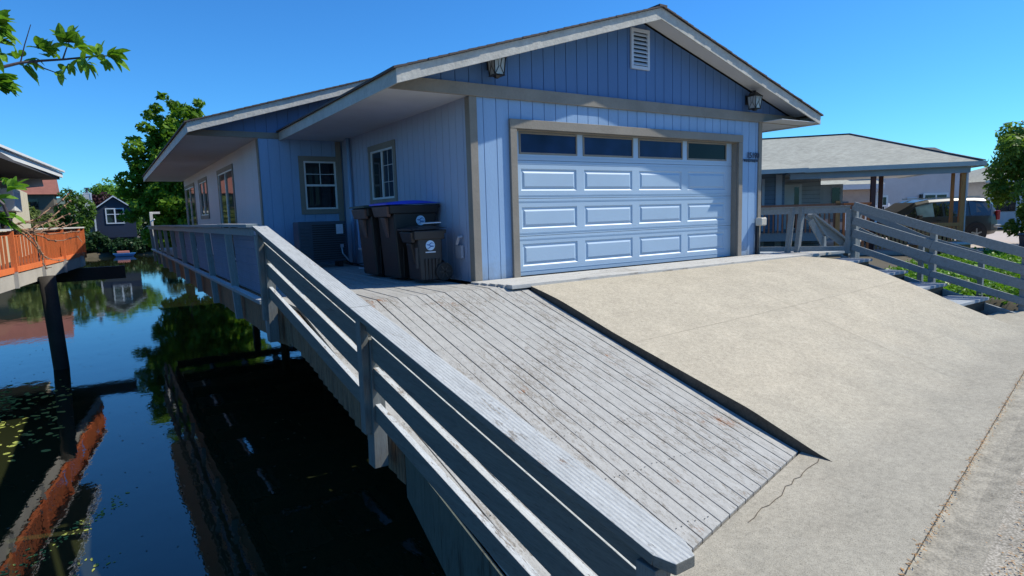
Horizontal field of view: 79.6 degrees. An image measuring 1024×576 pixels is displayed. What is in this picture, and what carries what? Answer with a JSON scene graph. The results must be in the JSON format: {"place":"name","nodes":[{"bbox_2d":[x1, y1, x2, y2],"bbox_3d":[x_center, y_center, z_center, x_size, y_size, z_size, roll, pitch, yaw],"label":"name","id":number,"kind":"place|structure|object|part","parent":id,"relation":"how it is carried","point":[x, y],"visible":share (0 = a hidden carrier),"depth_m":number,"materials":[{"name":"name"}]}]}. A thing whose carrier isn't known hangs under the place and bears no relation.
{"place":"outdoors","nodes":[
{"label":"outdoors","id":0,"kind":"place"},
{"bbox_2d":[0,180,59,251],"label":"red roofed building","id":1,"kind":"structure","parent":0,"point":[43,199],"depth_m":72.35,"materials":[{"name":"brown tile"}]},
{"bbox_2d":[28,199,38,210],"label":"window","id":2,"kind":"structure","parent":1,"relation":"in","point":[32,202],"depth_m":71.77,"materials":[{"name":"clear glass"}]},
{"bbox_2d":[0,144,64,264],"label":"neighbour house","id":3,"kind":"structure","parent":0,"point":[20,166],"depth_m":16.25,"materials":[{"name":"beige paint"}]},
{"bbox_2d":[57,196,144,230],"bbox_3d":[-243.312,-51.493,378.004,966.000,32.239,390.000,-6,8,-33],"label":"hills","id":4,"kind":"structure","parent":0,"point":[59,200],"depth_m":367.57,"materials":[{"name":"green plant"}]},
{"bbox_2d":[0,254,506,575],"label":"water","id":5,"kind":"structure","parent":0,"point":[125,377],"depth_m":9.15,"materials":[{"name":"blue liquid"}]},
{"bbox_2d":[0,227,125,369],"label":"orange deck","id":6,"kind":"structure","parent":5,"relation":"in","point":[16,272],"depth_m":14.73,"materials":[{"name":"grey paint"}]},
{"bbox_2d":[0,379,129,575],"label":"pond scum","id":7,"kind":"object","parent":5,"relation":"on","point":[45,450],"visible":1,"depth_m":10.18,"materials":[{"name":"green plant"}]},
{"bbox_2d":[113,250,134,256],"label":"rowing boat","id":8,"kind":"object","parent":5,"relation":"on","point":[122,253],"visible":1,"depth_m":67.96,"materials":[{"name":"blue paint"}]},
{"bbox_2d":[7,329,433,575],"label":"floating leaves","id":9,"kind":"object","parent":5,"relation":"on","point":[202,479],"visible":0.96,"depth_m":8.50,"materials":[{"name":"green plant"}]},
{"bbox_2d":[159,247,844,575],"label":"timber deck","id":10,"kind":"structure","parent":5,"relation":"in","point":[694,469],"depth_m":5.32,"materials":[{"name":"grey paint"}]},
{"bbox_2d":[147,212,267,338],"bbox_3d":[-8.266,-1.150,15.388,0.494,1.880,20.005,-6,8,-33],"label":"walkway railing","id":11,"kind":"object","parent":10,"relation":"attached to","point":[245,243],"visible":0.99,"depth_m":10.20,"materials":[{"name":"paint"}]},
{"bbox_2d":[293,221,349,266],"bbox_3d":[-3.611,-0.826,11.668,0.910,0.870,0.464,-6,8,-33],"label":"air conditioner","id":12,"kind":"object","parent":10,"relation":"on","point":[321,241],"visible":0.94,"depth_m":11.54,"materials":[{"name":"grey metal"}]},
{"bbox_2d":[357,220,363,269],"bbox_3d":[-2.437,-0.755,10.752,0.300,0.860,0.710,-6,8,-33],"label":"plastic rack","id":13,"kind":"object","parent":10,"relation":"on","point":[359,242],"visible":0.23,"depth_m":10.94,"materials":[{"name":"plastic"}]},
{"bbox_2d":[349,205,384,274],"bbox_3d":[-1.980,-0.763,9.700,0.920,1.099,0.690,-6,8,-33],"label":"wheelie bin","id":14,"kind":"object","parent":10,"relation":"on","point":[370,239],"visible":0.23,"depth_m":9.38,"materials":[{"name":"brown plastic"}]},
{"bbox_2d":[369,200,443,278],"bbox_3d":[-1.535,-0.722,9.126,0.910,1.128,0.700,-6,8,-33],"label":"wheelie bin","id":15,"kind":"object","parent":10,"relation":"on","point":[393,217],"visible":0.49,"depth_m":8.82,"materials":[{"name":"brown plastic"}]},
{"bbox_2d":[397,226,452,280],"bbox_3d":[-1.211,-0.484,8.576,0.610,0.768,0.490,-6,8,-33],"label":"wheelie bin","id":16,"kind":"object","parent":10,"relation":"on","point":[424,249],"visible":1,"depth_m":8.40,"materials":[{"name":"grey plastic"}]},
{"bbox_2d":[418,222,440,223],"bbox_3d":[-1.153,-0.899,8.500,0.300,0.023,0.200,-6,8,-33],"label":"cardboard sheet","id":17,"kind":"object","parent":16,"relation":"on","point":[428,222],"visible":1,"depth_m":8.46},
{"bbox_2d":[252,225,694,575],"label":"ramp railing","id":18,"kind":"object","parent":10,"relation":"attached to","point":[595,523],"visible":1,"depth_m":3.14,"materials":[{"name":"paint"}]},
{"bbox_2d":[142,4,823,289],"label":"house","id":19,"kind":"structure","parent":10,"relation":"on","point":[630,139],"depth_m":9.85,"materials":[{"name":"blue paint"}]},
{"bbox_2d":[517,129,731,276],"bbox_3d":[2.018,-1.516,10.044,4.816,2.320,0.062,-6,8,-33],"label":"garage door","id":20,"kind":"structure","parent":19,"relation":"in","point":[587,202],"depth_m":9.83,"materials":[{"name":"blue paint"}]},
{"bbox_2d":[760,205,852,255],"bbox_3d":[5.863,-1.067,11.861,2.365,1.011,1.028,-3,7,-14],"label":"landing railing","id":21,"kind":"object","parent":10,"relation":"on","point":[823,230],"visible":0.83,"depth_m":11.76,"materials":[{"name":"blue paint"}]},
{"bbox_2d":[0,0,1023,197],"label":"sky","id":22,"kind":"structure","parent":0,"point":[945,75],"materials":[{"name":"blue"}]},
{"bbox_2d":[19,228,1017,310],"bbox_3d":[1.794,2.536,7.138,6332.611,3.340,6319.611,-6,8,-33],"label":"ground","id":23,"kind":"structure","parent":0,"point":[1010,305],"depth_m":19.06,"materials":[{"name":"green plant"}]},
{"bbox_2d":[28,203,59,251],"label":"willow tree","id":24,"kind":"object","parent":23,"relation":"on","point":[33,213],"visible":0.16,"depth_m":65.82,"materials":[{"name":"green plant"}]},
{"bbox_2d":[36,224,54,249],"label":"green shrub","id":25,"kind":"object","parent":23,"relation":"on","point":[45,226],"visible":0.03,"depth_m":65.42,"materials":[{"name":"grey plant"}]},
{"bbox_2d":[0,9,130,268],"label":"fruit tree","id":26,"kind":"object","parent":23,"relation":"on","point":[8,85],"visible":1,"depth_m":2.09,"materials":[{"name":"green plant"}]},
{"bbox_2d":[50,226,95,254],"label":"dark shrub","id":27,"kind":"object","parent":23,"relation":"on","point":[90,240],"visible":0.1,"depth_m":67.58,"materials":[{"name":"green plant"}]},
{"bbox_2d":[53,187,98,237],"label":"round tree","id":28,"kind":"object","parent":23,"relation":"on","point":[82,218],"visible":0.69,"depth_m":68.26,"materials":[{"name":"green plant"}]},
{"bbox_2d":[79,192,110,209],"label":"purple shrub","id":29,"kind":"object","parent":23,"relation":"on","point":[97,200],"visible":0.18,"depth_m":77.87,"materials":[{"name":"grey plant"}]},
{"bbox_2d":[87,231,111,252],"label":"dark shrub","id":30,"kind":"object","parent":23,"relation":"on","point":[100,243],"visible":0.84,"depth_m":68.75,"materials":[{"name":"green plant"}]},
{"bbox_2d":[83,188,137,241],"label":"cottage","id":31,"kind":"structure","parent":23,"relation":"on","point":[109,224],"depth_m":71.63,"materials":[{"name":"blue wood"}]},
{"bbox_2d":[105,208,123,223],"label":"window frame","id":32,"kind":"structure","parent":31,"relation":"in","point":[111,213],"depth_m":71.62,"materials":[{"name":"white paint"}]},
{"bbox_2d":[80,177,145,215],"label":"bright tree","id":33,"kind":"object","parent":23,"relation":"on","point":[99,188],"visible":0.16,"depth_m":80.91,"materials":[{"name":"green plant"}]},
{"bbox_2d":[105,237,141,255],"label":"dark shrub","id":34,"kind":"object","parent":23,"relation":"on","point":[121,244],"visible":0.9,"depth_m":69.18,"materials":[{"name":"green plant"}]},
{"bbox_2d":[136,217,142,229],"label":"distant tree","id":35,"kind":"object","parent":23,"relation":"on","point":[139,222],"depth_m":115.32,"materials":[{"name":"green plant"}]},
{"bbox_2d":[132,236,150,252],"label":"dark shrub","id":36,"kind":"object","parent":23,"relation":"on","point":[145,248],"visible":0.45,"depth_m":70.42,"materials":[{"name":"green plant"}]},
{"bbox_2d":[137,217,148,235],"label":"distant tree","id":37,"kind":"object","parent":23,"relation":"on","point":[144,223],"visible":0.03,"depth_m":133.65,"materials":[{"name":"green plant"}]},
{"bbox_2d":[113,91,205,265],"bbox_3d":[-18.938,-5.952,36.010,7.530,10.570,5.024,-6,8,-33],"label":"maple tree","id":38,"kind":"object","parent":23,"relation":"on","point":[166,200],"visible":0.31,"depth_m":34.38,"materials":[{"name":"green plant"}]},
{"bbox_2d":[821,179,884,229],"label":"beige annexe","id":39,"kind":"structure","parent":23,"relation":"on","point":[858,191],"depth_m":35.37,"materials":[{"name":"grey paint"}]},
{"bbox_2d":[848,147,968,209],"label":"stucco house","id":40,"kind":"structure","parent":23,"relation":"on","point":[895,190],"depth_m":36.18,"materials":[{"name":"white paint"}]},
{"bbox_2d":[857,212,984,296],"bbox_3d":[7.713,-0.677,11.728,2.097,1.782,0.106,3,8,34],"label":"stair railing","id":41,"kind":"object","parent":23,"relation":"on","point":[894,225],"visible":0.25,"depth_m":11.68,"materials":[{"name":"blue paint"}]},
{"bbox_2d":[884,247,1021,304],"bbox_3d":[12.286,-0.530,15.737,13.026,0.462,4.268,-8,9,-41],"label":"ivy ground cover","id":42,"kind":"object","parent":23,"relation":"on","point":[987,283],"visible":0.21,"depth_m":13.84,"materials":[{"name":"green plant"}]},
{"bbox_2d":[968,167,1022,227],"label":"pale house","id":43,"kind":"structure","parent":23,"relation":"on","point":[977,182],"depth_m":37.39,"materials":[{"name":"grey"}]},
{"bbox_2d":[995,192,1015,210],"bbox_3d":[29.739,-5.283,37.138,1.300,1.300,0.048,-1,7,5],"label":"window","id":44,"kind":"structure","parent":43,"relation":"in","point":[1012,207],"depth_m":37.14,"materials":[{"name":"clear glass"}]},
{"bbox_2d":[531,256,1023,575],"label":"driveway","id":45,"kind":"structure","parent":0,"point":[875,398],"depth_m":6.12,"materials":[{"name":"beige concrete"}]},
{"bbox_2d":[836,255,1015,314],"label":"timber steps","id":46,"kind":"structure","parent":45,"relation":"on","point":[977,304],"depth_m":10.12,"materials":[{"name":"grey paint"}]},
{"bbox_2d":[850,202,1023,310],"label":"stair railing","id":47,"kind":"object","parent":45,"relation":"on","point":[932,244],"visible":0.94,"depth_m":10.37,"materials":[{"name":"grey paint"}]},
{"bbox_2d":[783,231,1023,254],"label":"neighbour driveway","id":48,"kind":"structure","parent":0,"point":[1001,236],"depth_m":24.75,"materials":[{"name":"grey concrete"}]},
{"bbox_2d":[845,203,890,229],"bbox_3d":[20.784,-3.859,34.048,4.754,1.630,0.154,-1,7,3],"label":"white fence","id":49,"kind":"object","parent":48,"relation":"on","point":[887,205],"visible":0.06,"depth_m":33.98,"materials":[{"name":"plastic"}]},
{"bbox_2d":[760,133,986,249],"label":"carport house","id":50,"kind":"structure","parent":48,"relation":"on","point":[797,170],"depth_m":22.97,"materials":[{"name":"grey"}]},
{"bbox_2d":[784,184,801,228],"bbox_3d":[11.344,-3.212,24.983,0.750,1.950,0.040,0,7,16],"label":"front door","id":51,"kind":"structure","parent":50,"relation":"in","point":[793,193],"depth_m":24.90,"materials":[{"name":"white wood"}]},
{"bbox_2d":[760,201,871,248],"bbox_3d":[8.714,-2.386,23.907,8.700,1.720,3.700,0,7,16],"label":"railing","id":52,"kind":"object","parent":50,"relation":"attached to","point":[777,235],"depth_m":21.68,"materials":[{"name":"blue paint"}]},
{"bbox_2d":[832,188,839,202],"bbox_3d":[13.658,-3.723,25.948,0.300,1.000,0.040,0,7,16],"label":"window","id":53,"kind":"structure","parent":50,"relation":"in","point":[835,191],"depth_m":25.90,"materials":[{"name":"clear glass"}]},
{"bbox_2d":[875,222,961,248],"bbox_3d":[14.053,-1.804,21.315,2.600,0.870,0.090,0,7,16],"label":"brown fence","id":54,"kind":"object","parent":48,"relation":"on","point":[953,225],"visible":0.24,"depth_m":21.14,"materials":[{"name":"orange wood"}]},
{"bbox_2d":[864,196,1000,244],"bbox_3d":[16.715,-2.736,25.009,4.910,1.878,2.340,-2,7,0],"label":"parked van","id":55,"kind":"object","parent":48,"relation":"on","point":[981,218],"visible":0.27,"depth_m":24.09,"materials":[{"name":"grey paint"}]},
{"bbox_3d":[15.593,-2.916,24.099,0.470,0.368,0.165,-2,7,0],"label":"quarter window","id":56,"kind":"part","parent":55,"relation":"part of","materials":[{"name":"black glass"}]},
{"bbox_3d":[16.179,-3.042,24.092,0.650,0.538,0.188,-2,7,0],"label":"front door window","id":57,"kind":"part","parent":55,"relation":"part of","materials":[{"name":"grey glass"}]},
{"bbox_3d":[16.678,-3.081,24.083,0.350,0.550,0.171,-2,7,0],"label":"front door window","id":58,"kind":"part","parent":55,"relation":"part of","materials":[{"name":"black glass"}]},
{"bbox_3d":[17.388,-3.113,24.085,0.870,0.560,0.172,-2,7,0],"label":"sliding door window","id":59,"kind":"part","parent":55,"relation":"part of","materials":[{"name":"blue glass"}]},
{"bbox_3d":[18.392,-3.138,24.099,0.940,0.562,0.184,-2,7,0],"label":"rear side window","id":60,"kind":"part","parent":55,"relation":"part of","materials":[{"name":"blue glass"}]},
{"bbox_2d":[908,242,970,251],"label":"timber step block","id":61,"kind":"structure","parent":48,"relation":"on","point":[965,244],"depth_m":20.06,"materials":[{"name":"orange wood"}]},
{"bbox_2d":[982,120,1023,236],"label":"leafy tree","id":62,"kind":"object","parent":48,"relation":"on","point":[1009,162],"visible":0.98,"depth_m":20.70,"materials":[{"name":"green plant"}]},
{"bbox_2d":[1017,233,1023,246],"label":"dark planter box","id":63,"kind":"object","parent":48,"relation":"on","point":[1021,239],"visible":0.77,"depth_m":20.77,"materials":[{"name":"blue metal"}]},
{"bbox_2d":[979,467,1023,575],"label":"street","id":64,"kind":"structure","parent":0,"point":[1009,526],"depth_m":3.56,"materials":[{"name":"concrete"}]},
{"bbox_2d":[898,370,1023,575],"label":"leaf litter","id":65,"kind":"object","parent":64,"relation":"on","point":[956,498],"visible":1,"depth_m":3.90,"materials":[{"name":"brown plant"}]},
{"bbox_2d":[905,374,1023,575],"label":"gutter","id":66,"kind":"object","parent":64,"relation":"on","point":[957,545],"visible":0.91,"depth_m":4.03,"materials":[{"name":"concrete"}]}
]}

